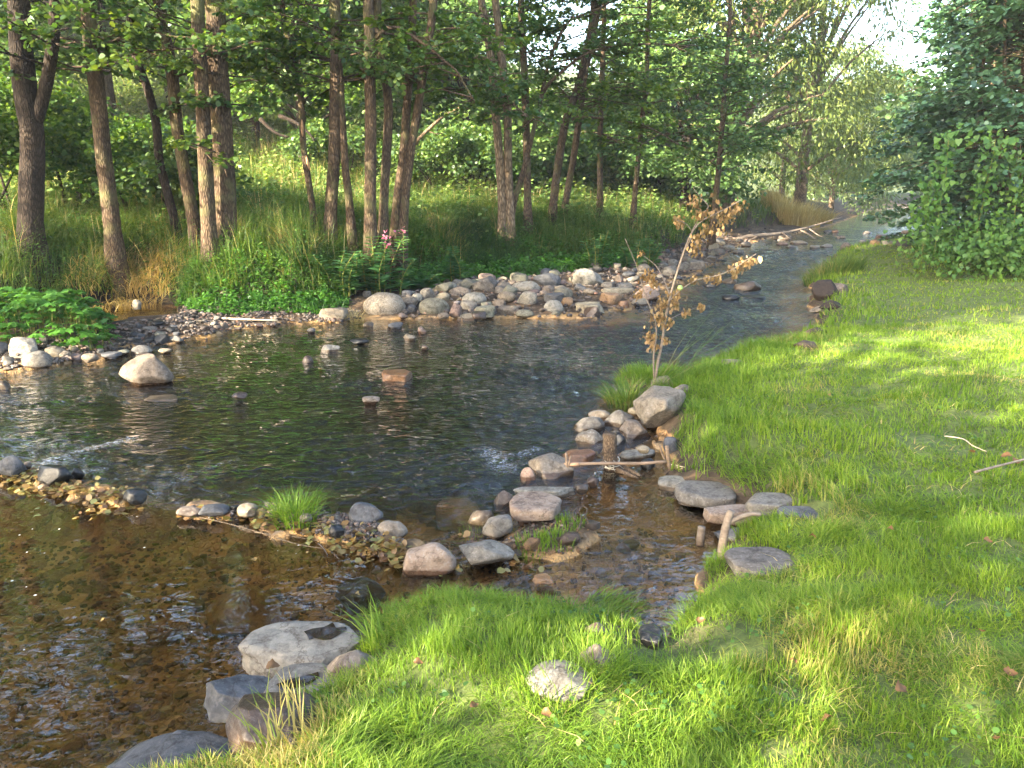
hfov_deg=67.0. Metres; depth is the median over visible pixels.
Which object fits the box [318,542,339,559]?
twig
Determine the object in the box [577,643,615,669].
stone
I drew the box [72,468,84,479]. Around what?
stone
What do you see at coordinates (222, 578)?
bed stone
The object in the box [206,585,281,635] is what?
boulder
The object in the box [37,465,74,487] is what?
stone
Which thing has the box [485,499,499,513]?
bed stone
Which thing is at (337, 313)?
boulder
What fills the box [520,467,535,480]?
stone
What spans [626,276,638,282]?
cobble
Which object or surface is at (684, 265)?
stone
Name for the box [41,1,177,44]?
forest tree
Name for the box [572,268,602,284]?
boulder
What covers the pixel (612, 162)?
forest tree
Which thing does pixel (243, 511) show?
stone
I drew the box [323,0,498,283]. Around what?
alder tree
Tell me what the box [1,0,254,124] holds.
willow tree
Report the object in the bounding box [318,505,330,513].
bed stone
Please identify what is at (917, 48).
sky
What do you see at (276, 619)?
bed stone
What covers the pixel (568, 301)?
stone
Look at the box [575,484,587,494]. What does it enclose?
stone
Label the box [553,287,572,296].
stone
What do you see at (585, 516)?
root twigs
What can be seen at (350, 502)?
bed stone
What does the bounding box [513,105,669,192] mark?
willow tree
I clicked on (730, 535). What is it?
stone
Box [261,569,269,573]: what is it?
bed stone
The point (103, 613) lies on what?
bed stone
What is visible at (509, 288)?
cobble
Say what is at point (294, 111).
willow tree
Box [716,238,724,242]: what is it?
cobble
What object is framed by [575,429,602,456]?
stone
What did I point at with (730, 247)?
stone
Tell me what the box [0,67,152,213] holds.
understory shrub
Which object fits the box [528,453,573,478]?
stone
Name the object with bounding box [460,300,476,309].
stone
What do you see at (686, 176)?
forest tree
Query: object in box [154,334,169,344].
cobble
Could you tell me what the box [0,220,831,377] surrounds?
shore gravel
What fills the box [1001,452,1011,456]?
fallen leaf
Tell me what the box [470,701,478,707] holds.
fallen leaf
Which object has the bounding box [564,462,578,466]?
peeled stick
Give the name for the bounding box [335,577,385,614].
stone
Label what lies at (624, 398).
grass tuft
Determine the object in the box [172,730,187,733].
stone
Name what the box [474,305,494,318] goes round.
stone
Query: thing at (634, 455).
stone
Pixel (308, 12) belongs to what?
alder tree
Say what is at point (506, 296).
stone
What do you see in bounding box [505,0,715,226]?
alder tree
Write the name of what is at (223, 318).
fallen stick
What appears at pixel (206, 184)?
alder tree
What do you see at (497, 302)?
stone
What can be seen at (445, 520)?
bed stone
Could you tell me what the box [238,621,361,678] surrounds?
stone
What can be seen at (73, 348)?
cobble
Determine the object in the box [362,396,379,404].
stone
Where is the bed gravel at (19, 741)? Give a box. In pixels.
[0,515,692,767]
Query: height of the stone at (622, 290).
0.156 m
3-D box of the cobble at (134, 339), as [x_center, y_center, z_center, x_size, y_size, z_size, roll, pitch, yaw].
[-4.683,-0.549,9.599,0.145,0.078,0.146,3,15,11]
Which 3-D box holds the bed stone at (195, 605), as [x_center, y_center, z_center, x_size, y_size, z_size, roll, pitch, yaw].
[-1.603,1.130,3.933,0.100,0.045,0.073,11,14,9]
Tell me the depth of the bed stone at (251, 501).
5.08 m
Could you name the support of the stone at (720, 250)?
on the stream water
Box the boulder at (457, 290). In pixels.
[449,287,470,295]
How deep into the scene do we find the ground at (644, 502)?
4.20 m
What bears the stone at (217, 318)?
on the ground at (644, 502)
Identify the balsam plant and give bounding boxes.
[308,250,369,295]
[343,226,416,294]
[402,274,419,289]
[416,274,442,288]
[441,246,468,281]
[579,230,611,267]
[617,238,664,267]
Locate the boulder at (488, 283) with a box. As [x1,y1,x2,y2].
[472,275,497,291]
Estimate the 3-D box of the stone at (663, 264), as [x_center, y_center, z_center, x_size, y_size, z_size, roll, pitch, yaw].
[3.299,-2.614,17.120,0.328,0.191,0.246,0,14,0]
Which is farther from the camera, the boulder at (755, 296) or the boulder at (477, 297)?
the boulder at (755, 296)
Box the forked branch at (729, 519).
[717,509,760,559]
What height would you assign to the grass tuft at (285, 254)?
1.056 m
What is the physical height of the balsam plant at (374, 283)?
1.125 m
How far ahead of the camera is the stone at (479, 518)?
4.46 m
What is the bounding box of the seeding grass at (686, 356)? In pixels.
[654,306,742,385]
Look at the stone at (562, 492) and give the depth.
4.83 m
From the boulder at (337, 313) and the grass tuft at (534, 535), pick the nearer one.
the grass tuft at (534, 535)
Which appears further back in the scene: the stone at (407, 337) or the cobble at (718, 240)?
the cobble at (718, 240)
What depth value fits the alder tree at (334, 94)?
12.80 m
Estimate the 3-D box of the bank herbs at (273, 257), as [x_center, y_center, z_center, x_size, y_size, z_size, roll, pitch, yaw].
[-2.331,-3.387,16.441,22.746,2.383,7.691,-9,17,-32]
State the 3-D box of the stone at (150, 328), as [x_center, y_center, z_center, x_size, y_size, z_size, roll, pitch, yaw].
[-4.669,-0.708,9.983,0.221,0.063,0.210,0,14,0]
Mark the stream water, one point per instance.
(488, 408)
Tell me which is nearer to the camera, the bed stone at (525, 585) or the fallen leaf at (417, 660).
the fallen leaf at (417, 660)
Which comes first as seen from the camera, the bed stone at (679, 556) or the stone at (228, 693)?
the stone at (228, 693)
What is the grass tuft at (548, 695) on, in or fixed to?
on the ground at (644, 502)
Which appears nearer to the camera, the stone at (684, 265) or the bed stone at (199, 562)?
the bed stone at (199, 562)
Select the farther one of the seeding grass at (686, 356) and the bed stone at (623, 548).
the seeding grass at (686, 356)
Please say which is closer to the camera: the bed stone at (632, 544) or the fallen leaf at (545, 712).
the fallen leaf at (545, 712)
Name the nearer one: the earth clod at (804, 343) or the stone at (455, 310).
the earth clod at (804, 343)
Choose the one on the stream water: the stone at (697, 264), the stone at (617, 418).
the stone at (697, 264)
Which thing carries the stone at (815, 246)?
in the stream water
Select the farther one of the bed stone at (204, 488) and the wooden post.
the bed stone at (204, 488)
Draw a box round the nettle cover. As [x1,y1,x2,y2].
[929,227,1023,276]
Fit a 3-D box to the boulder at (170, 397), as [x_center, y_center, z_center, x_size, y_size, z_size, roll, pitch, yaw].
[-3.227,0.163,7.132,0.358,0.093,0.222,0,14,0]
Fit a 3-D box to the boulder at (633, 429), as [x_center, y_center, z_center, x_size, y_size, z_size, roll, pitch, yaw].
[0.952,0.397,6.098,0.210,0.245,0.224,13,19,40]
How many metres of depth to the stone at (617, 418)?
6.32 m
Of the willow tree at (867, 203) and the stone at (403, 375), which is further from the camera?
the willow tree at (867, 203)
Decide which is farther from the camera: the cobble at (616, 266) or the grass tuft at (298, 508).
the cobble at (616, 266)
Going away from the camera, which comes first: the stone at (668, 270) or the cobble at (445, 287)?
the cobble at (445, 287)
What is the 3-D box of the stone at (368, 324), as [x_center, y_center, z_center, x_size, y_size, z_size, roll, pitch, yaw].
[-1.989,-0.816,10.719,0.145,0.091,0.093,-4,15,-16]
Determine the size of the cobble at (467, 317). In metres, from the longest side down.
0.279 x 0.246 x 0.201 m
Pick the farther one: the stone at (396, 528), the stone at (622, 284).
the stone at (622, 284)
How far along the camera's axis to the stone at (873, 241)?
20.26 m
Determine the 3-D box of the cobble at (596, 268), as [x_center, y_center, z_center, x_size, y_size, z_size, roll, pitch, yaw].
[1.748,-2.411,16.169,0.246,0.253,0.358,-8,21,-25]
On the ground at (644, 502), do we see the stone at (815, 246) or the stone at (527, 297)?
the stone at (527, 297)
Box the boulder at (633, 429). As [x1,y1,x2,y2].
[619,419,650,447]
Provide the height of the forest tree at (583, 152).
3.822 m
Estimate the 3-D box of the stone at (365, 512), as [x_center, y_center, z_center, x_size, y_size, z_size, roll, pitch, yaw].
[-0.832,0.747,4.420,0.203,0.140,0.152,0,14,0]
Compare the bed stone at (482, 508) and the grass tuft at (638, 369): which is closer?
the bed stone at (482, 508)
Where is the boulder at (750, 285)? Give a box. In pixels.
[734,281,760,290]
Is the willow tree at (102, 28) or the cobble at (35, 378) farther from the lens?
the willow tree at (102, 28)
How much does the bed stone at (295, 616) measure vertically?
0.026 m
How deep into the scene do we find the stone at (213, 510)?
4.51 m
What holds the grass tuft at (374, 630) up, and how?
on the ground at (644, 502)
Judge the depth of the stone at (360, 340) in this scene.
9.54 m
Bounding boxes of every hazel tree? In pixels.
[849,0,1023,242]
[857,0,1023,255]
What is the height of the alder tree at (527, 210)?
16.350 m
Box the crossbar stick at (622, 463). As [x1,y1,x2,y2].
[579,460,666,465]
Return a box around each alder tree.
[0,0,176,271]
[0,0,196,296]
[0,0,277,249]
[0,8,35,79]
[0,29,44,76]
[39,1,79,22]
[74,0,305,251]
[78,0,284,256]
[102,0,323,273]
[211,0,530,293]
[226,0,517,263]
[229,0,328,235]
[258,0,468,283]
[313,0,521,283]
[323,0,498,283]
[375,0,589,249]
[435,0,581,234]
[469,0,721,212]
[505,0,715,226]
[507,0,700,214]
[509,0,701,231]
[536,0,774,231]
[617,0,833,248]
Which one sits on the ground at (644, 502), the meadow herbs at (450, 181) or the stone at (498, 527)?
the meadow herbs at (450, 181)
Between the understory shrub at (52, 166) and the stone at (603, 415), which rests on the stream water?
the stone at (603, 415)
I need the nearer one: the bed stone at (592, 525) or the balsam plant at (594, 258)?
the bed stone at (592, 525)
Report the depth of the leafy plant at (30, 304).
9.12 m
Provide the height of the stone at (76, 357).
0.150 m
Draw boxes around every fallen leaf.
[266,658,279,668]
[414,657,422,663]
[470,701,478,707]
[541,707,551,716]
[696,616,704,622]
[821,713,832,720]
[895,680,907,691]
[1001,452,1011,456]
[1003,666,1017,675]
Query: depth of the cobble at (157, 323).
10.05 m
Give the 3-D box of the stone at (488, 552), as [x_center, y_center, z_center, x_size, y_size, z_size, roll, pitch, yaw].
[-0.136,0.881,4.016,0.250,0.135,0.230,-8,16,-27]
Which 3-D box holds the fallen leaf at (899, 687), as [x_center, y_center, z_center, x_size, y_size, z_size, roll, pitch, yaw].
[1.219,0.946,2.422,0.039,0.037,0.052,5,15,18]
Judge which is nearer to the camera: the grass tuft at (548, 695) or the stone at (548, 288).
the grass tuft at (548, 695)
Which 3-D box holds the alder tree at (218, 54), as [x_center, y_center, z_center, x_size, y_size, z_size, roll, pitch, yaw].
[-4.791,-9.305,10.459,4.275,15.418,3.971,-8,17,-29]
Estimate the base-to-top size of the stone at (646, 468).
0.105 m
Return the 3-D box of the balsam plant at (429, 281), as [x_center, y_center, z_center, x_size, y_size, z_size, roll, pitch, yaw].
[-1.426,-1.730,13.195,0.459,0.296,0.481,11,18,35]
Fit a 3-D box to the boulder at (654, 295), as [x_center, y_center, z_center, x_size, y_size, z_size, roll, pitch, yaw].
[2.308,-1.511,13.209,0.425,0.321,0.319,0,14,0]
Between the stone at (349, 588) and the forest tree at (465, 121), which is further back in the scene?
the forest tree at (465, 121)
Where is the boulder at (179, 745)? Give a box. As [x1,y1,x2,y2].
[106,731,231,767]
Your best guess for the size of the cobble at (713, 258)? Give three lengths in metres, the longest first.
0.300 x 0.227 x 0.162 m
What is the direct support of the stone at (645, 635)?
on the ground at (644, 502)
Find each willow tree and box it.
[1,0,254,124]
[34,0,289,114]
[110,1,355,141]
[186,0,450,157]
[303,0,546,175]
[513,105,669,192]
[591,0,886,215]
[721,0,930,207]
[740,55,845,196]
[754,27,930,215]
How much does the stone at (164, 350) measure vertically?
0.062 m
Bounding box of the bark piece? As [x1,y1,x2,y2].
[615,465,640,478]
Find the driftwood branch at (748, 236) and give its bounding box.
[736,217,841,240]
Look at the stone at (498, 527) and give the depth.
4.25 m
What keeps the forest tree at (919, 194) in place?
on the ground at (644, 502)
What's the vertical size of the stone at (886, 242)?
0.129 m
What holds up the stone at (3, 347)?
on the ground at (644, 502)
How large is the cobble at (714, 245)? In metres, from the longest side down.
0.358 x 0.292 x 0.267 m
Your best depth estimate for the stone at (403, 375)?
7.76 m
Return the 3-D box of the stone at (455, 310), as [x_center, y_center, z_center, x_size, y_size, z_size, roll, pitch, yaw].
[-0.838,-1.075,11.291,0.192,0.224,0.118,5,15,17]
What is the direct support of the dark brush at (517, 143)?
on the ground at (644, 502)
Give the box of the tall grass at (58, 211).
[0,59,786,311]
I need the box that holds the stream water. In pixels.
[0,206,990,602]
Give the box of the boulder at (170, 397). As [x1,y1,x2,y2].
[144,394,177,401]
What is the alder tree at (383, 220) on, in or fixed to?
on the ground at (644, 502)
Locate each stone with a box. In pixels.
[0,342,7,353]
[0,381,10,389]
[0,455,27,477]
[8,337,38,357]
[21,351,53,369]
[24,461,31,468]
[30,680,49,694]
[33,612,43,621]
[35,335,47,343]
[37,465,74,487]
[44,346,64,356]
[55,494,69,504]
[58,741,83,754]
[59,350,70,356]
[59,592,70,602]
[71,353,81,363]
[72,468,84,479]
[81,353,98,362]
[82,675,95,682]
[86,739,100,749]
[99,610,107,616]
[101,351,121,358]
[112,582,119,587]
[119,349,129,355]
[123,488,146,505]
[129,703,140,711]
[132,300,140,309]
[135,656,151,665]
[141,326,157,330]
[147,479,175,490]
[154,331,165,335]
[158,348,171,353]
[163,629,182,643]
[170,336,184,342]
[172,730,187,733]
[174,691,187,699]
[176,506,200,516]
[185,599,204,611]
[193,558,203,566]
[198,483,214,490]
[198,504,229,516]
[203,674,270,722]
[213,316,221,320]
[218,574,228,581]
[223,551,243,565]
[225,692,319,756]
[229,505,237,513]
[231,392,247,399]
[237,503,258,517]
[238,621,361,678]
[239,496,263,508]
[259,486,272,491]
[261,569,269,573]
[264,663,334,693]
[266,588,280,598]
[270,616,287,623]
[273,484,306,494]
[289,613,299,619]
[299,513,311,523]
[302,355,312,362]
[307,328,314,332]
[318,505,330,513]
[321,344,339,351]
[326,649,377,678]
[329,524,343,537]
[335,487,363,493]
[335,498,362,512]
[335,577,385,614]
[339,615,370,638]
[348,502,382,522]
[350,338,368,343]
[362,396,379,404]
[363,291,371,296]
[363,322,373,326]
[377,520,407,537]
[380,508,396,519]
[382,369,411,381]
[388,322,402,328]
[398,489,413,497]
[402,290,412,296]
[402,296,418,306]
[402,542,456,578]
[404,334,414,340]
[406,304,416,311]
[406,490,445,515]
[412,293,422,301]
[415,518,437,529]
[417,326,425,333]
[419,298,448,314]
[420,288,434,299]
[435,497,479,533]
[437,312,449,318]
[449,303,461,317]
[459,539,514,566]
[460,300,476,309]
[468,510,493,532]
[471,311,485,319]
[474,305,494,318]
[476,503,493,514]
[482,514,512,539]
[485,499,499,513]
[492,299,505,305]
[493,490,512,511]
[494,285,504,292]
[497,306,517,313]
[498,291,515,301]
[500,506,510,514]
[504,588,530,598]
[509,491,561,520]
[512,281,540,291]
[513,486,575,498]
[514,549,521,557]
[515,309,533,317]
[517,290,536,304]
[517,581,530,592]
[518,520,530,527]
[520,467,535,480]
[523,537,540,550]
[525,659,595,702]
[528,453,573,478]
[532,273,560,285]
[532,573,552,584]
[540,586,554,598]
[542,285,554,292]
[544,292,563,301]
[544,300,563,311]
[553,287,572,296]
[558,532,580,545]
[561,297,572,306]
[563,449,595,462]
[573,417,605,435]
[574,284,585,290]
[574,302,604,313]
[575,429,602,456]
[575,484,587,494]
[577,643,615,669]
[583,288,596,294]
[583,306,600,317]
[583,622,605,639]
[584,520,599,529]
[587,476,598,487]
[588,410,610,420]
[597,567,607,578]
[599,292,621,304]
[601,282,614,287]
[601,287,633,293]
[604,410,634,432]
[615,275,623,281]
[615,282,632,287]
[615,433,625,454]
[616,543,631,552]
[618,300,628,307]
[619,449,655,461]
[620,570,641,583]
[621,539,639,550]
[622,586,630,594]
[628,407,636,415]
[634,611,647,618]
[636,264,649,271]
[636,445,649,453]
[637,623,663,649]
[640,458,654,471]
[648,565,668,580]
[651,376,672,386]
[654,261,668,267]
[658,475,684,492]
[661,266,676,275]
[662,574,671,582]
[663,437,677,453]
[668,259,677,265]
[674,480,735,507]
[675,384,690,392]
[675,552,684,561]
[677,262,689,269]
[688,260,704,270]
[702,281,719,288]
[703,504,757,525]
[713,248,724,254]
[714,527,738,545]
[721,359,740,366]
[722,277,736,283]
[722,295,739,299]
[723,245,734,249]
[724,546,793,578]
[733,250,743,255]
[741,242,750,246]
[744,492,791,515]
[773,235,791,239]
[776,242,787,244]
[777,506,817,522]
[790,240,807,243]
[809,306,824,313]
[810,245,819,248]
[820,244,832,247]
[834,283,847,292]
[840,242,850,249]
[870,239,880,244]
[875,235,888,239]
[882,241,892,244]
[896,240,908,246]
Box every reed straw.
[197,516,321,548]
[254,532,324,541]
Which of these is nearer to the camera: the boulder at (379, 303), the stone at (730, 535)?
the stone at (730, 535)
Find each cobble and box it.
[2,356,13,362]
[2,367,12,370]
[3,361,13,364]
[30,376,40,380]
[48,368,59,375]
[69,346,78,351]
[96,348,103,353]
[116,338,127,342]
[129,331,141,337]
[129,337,140,341]
[144,337,154,343]
[152,320,164,326]
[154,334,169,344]
[166,327,175,331]
[200,324,208,329]
[217,322,227,327]
[398,313,407,318]
[434,292,448,300]
[435,282,453,292]
[453,279,462,285]
[457,313,476,324]
[460,278,476,289]
[478,273,495,278]
[497,281,511,286]
[503,285,516,292]
[511,274,527,282]
[528,289,540,292]
[540,268,551,273]
[551,310,560,315]
[589,262,601,272]
[613,263,620,269]
[622,271,634,276]
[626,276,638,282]
[631,298,648,308]
[680,256,691,260]
[707,255,715,260]
[708,243,719,249]
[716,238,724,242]
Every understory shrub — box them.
[0,50,92,214]
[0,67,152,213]
[0,95,84,201]
[45,116,199,215]
[88,113,235,203]
[112,129,253,226]
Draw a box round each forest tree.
[0,0,69,105]
[0,0,153,102]
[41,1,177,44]
[139,0,351,100]
[166,0,417,169]
[276,0,488,142]
[328,3,529,126]
[361,0,574,182]
[435,100,620,193]
[567,93,700,198]
[575,0,765,192]
[603,28,782,214]
[762,80,879,198]
[824,66,920,194]
[874,0,1021,226]
[880,120,978,196]
[942,34,1017,206]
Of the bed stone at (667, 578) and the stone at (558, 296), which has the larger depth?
the stone at (558, 296)
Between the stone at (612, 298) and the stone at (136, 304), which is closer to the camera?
the stone at (136, 304)
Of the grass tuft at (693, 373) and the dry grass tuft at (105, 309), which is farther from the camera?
the dry grass tuft at (105, 309)
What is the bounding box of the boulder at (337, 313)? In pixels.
[319,307,348,319]
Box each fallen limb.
[259,117,289,137]
[278,114,314,141]
[416,107,458,144]
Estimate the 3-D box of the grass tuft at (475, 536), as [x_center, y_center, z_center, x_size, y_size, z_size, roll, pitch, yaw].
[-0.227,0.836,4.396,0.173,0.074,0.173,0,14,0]
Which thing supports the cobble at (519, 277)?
on the ground at (644, 502)
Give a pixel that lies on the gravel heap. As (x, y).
(338, 519)
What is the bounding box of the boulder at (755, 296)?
[741,295,765,298]
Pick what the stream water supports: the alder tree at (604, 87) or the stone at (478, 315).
the stone at (478, 315)
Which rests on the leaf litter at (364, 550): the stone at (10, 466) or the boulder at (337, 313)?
the stone at (10, 466)
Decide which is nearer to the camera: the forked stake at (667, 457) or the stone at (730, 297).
the forked stake at (667, 457)
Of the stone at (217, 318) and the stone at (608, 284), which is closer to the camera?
the stone at (217, 318)
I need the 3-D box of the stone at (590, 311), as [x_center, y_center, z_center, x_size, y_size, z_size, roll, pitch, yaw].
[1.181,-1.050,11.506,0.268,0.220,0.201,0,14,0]
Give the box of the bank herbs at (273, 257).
[0,172,688,304]
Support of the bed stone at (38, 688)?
on the ground at (644, 502)
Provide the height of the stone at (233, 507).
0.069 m
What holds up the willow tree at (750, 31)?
on the ground at (644, 502)
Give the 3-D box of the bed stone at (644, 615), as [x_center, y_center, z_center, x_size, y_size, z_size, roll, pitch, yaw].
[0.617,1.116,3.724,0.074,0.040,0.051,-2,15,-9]
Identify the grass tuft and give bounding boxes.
[58,253,140,312]
[95,251,169,310]
[104,227,194,309]
[222,667,313,757]
[246,481,340,532]
[251,220,341,269]
[329,586,386,655]
[331,307,371,323]
[439,214,531,271]
[458,525,485,542]
[499,635,625,722]
[514,527,549,563]
[537,522,578,551]
[554,622,645,685]
[555,509,588,530]
[579,368,664,411]
[580,581,654,626]
[607,359,692,387]
[643,358,718,387]
[756,181,828,227]
[788,195,843,223]
[796,251,869,286]
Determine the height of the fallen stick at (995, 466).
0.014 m
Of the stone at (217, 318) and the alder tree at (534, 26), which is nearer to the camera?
the stone at (217, 318)
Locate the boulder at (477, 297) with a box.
[462,292,486,302]
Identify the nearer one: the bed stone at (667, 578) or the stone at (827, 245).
the bed stone at (667, 578)
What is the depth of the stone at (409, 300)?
11.92 m
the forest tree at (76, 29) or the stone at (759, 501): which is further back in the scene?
the forest tree at (76, 29)
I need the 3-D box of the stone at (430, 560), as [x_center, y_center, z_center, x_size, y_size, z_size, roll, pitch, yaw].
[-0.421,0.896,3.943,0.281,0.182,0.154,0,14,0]
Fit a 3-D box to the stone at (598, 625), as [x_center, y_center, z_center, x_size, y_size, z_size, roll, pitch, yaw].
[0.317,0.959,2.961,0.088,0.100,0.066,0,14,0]
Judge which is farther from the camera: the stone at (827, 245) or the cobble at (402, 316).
the stone at (827, 245)
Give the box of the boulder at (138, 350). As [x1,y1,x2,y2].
[131,345,153,358]
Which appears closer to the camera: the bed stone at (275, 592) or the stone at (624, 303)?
the bed stone at (275, 592)
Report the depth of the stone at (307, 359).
8.54 m
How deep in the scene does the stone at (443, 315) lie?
11.21 m
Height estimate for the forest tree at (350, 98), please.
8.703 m
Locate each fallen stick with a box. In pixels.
[222,317,277,320]
[944,435,985,451]
[973,458,1023,473]
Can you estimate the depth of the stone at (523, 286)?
13.16 m
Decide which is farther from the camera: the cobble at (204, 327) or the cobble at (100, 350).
the cobble at (204, 327)
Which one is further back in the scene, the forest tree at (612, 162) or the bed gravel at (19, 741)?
the forest tree at (612, 162)
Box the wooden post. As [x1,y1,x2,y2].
[603,432,623,483]
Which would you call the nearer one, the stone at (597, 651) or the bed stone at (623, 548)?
the stone at (597, 651)
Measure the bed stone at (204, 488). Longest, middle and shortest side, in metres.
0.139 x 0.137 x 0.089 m
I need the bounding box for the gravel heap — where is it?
[177,502,581,585]
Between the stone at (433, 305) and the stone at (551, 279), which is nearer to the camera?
the stone at (433, 305)
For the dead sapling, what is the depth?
7.02 m
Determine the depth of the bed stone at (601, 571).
4.08 m
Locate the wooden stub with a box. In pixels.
[696,525,704,546]
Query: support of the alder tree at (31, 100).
on the ground at (644, 502)
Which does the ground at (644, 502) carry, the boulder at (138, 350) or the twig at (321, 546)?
the boulder at (138, 350)
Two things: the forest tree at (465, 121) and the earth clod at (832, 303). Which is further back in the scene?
the forest tree at (465, 121)
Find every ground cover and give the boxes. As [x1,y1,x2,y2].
[175,224,352,314]
[392,223,645,290]
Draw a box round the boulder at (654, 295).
[635,286,659,301]
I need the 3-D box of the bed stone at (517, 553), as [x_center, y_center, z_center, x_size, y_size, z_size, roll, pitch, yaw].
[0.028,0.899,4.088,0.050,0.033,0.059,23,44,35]
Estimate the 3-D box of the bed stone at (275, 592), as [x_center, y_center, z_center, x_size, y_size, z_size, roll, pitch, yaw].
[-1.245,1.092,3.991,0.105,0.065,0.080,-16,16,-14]
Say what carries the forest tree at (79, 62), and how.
on the ground at (644, 502)
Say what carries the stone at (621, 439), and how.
in the stream water
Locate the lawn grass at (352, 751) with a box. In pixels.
[128,233,1023,767]
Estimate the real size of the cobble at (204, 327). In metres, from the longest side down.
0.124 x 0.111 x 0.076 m
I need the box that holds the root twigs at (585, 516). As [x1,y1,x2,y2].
[572,505,588,530]
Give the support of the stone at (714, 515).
on the stream water
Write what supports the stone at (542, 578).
on the stream water
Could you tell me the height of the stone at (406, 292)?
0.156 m
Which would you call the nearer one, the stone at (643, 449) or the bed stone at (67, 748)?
the bed stone at (67, 748)
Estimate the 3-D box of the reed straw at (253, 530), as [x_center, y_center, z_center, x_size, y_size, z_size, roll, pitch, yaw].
[-1.458,0.830,4.358,0.995,0.008,0.029,7,16,26]
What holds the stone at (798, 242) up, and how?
in the stream water
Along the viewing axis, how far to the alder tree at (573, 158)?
18.14 m
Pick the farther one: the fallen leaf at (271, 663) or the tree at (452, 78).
the tree at (452, 78)
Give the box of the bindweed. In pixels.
[881,123,1023,285]
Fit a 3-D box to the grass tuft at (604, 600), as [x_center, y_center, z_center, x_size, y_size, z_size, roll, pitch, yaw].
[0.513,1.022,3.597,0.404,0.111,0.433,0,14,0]
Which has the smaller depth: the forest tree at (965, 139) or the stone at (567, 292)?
the stone at (567, 292)
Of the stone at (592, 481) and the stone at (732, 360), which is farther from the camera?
the stone at (732, 360)
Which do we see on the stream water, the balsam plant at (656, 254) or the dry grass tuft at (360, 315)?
the dry grass tuft at (360, 315)
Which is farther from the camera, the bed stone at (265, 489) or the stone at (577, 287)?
the stone at (577, 287)
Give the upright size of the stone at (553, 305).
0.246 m
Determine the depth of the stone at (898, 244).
18.69 m
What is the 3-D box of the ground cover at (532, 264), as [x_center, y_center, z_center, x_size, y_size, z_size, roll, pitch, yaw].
[0.172,-2.817,16.313,7.459,0.969,2.543,-11,18,-35]
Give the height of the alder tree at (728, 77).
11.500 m
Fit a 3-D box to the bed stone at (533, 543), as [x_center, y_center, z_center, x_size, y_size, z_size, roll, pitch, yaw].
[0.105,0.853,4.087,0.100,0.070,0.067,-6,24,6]
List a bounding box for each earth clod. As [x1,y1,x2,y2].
[793,340,817,349]
[804,327,827,334]
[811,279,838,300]
[819,300,841,309]
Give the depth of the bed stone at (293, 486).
6.00 m
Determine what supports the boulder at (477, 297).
on the ground at (644, 502)
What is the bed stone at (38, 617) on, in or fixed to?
on the ground at (644, 502)
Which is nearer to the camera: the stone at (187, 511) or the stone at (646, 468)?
the stone at (187, 511)
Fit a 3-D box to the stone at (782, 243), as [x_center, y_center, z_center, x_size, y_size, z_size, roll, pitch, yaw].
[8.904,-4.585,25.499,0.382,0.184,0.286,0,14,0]
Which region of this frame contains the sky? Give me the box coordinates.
[458,0,1017,99]
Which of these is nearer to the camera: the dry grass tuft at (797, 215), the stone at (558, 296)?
the stone at (558, 296)
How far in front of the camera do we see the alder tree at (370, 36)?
12.27 m
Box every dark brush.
[277,116,400,171]
[377,124,522,196]
[412,121,547,193]
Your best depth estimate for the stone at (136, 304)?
9.85 m
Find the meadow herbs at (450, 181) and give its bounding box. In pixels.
[0,73,757,256]
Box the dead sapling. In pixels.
[625,188,762,381]
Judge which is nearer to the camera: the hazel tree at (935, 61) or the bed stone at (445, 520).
the bed stone at (445, 520)
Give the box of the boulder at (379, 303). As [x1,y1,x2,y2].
[363,292,405,314]
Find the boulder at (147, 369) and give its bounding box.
[119,353,173,385]
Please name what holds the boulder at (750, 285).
in the stream water
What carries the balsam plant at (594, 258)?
on the ground at (644, 502)
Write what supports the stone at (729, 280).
in the stream water
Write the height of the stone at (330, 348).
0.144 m
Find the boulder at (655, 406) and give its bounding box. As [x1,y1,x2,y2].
[633,385,685,431]
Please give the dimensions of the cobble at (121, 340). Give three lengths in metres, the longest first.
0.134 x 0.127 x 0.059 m
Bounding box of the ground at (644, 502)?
[0,2,1023,767]
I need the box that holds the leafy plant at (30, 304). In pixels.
[0,286,121,351]
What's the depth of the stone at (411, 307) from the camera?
11.64 m
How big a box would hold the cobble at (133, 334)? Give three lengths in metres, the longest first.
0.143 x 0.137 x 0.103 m
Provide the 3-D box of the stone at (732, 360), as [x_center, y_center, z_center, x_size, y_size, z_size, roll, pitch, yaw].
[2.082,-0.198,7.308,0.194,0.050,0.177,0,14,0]
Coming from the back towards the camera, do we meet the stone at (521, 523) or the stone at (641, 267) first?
the stone at (641, 267)
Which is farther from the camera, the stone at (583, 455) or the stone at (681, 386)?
the stone at (681, 386)
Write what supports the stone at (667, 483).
on the stream water
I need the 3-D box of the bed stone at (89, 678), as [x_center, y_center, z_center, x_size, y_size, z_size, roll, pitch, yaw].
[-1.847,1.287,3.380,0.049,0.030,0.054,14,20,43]
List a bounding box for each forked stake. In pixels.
[565,452,571,466]
[659,445,670,471]
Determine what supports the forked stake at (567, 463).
in the stream water
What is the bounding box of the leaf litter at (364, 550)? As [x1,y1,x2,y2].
[0,451,599,576]
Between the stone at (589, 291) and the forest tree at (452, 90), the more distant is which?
the forest tree at (452, 90)
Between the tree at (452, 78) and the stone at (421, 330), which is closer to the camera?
the stone at (421, 330)
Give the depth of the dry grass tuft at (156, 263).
12.61 m
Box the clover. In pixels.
[315,334,1023,767]
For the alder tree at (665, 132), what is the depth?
19.50 m
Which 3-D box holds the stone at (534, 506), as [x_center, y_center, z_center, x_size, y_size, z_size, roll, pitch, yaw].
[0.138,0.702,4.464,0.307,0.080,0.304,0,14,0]
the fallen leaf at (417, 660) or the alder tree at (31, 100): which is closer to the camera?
the fallen leaf at (417, 660)

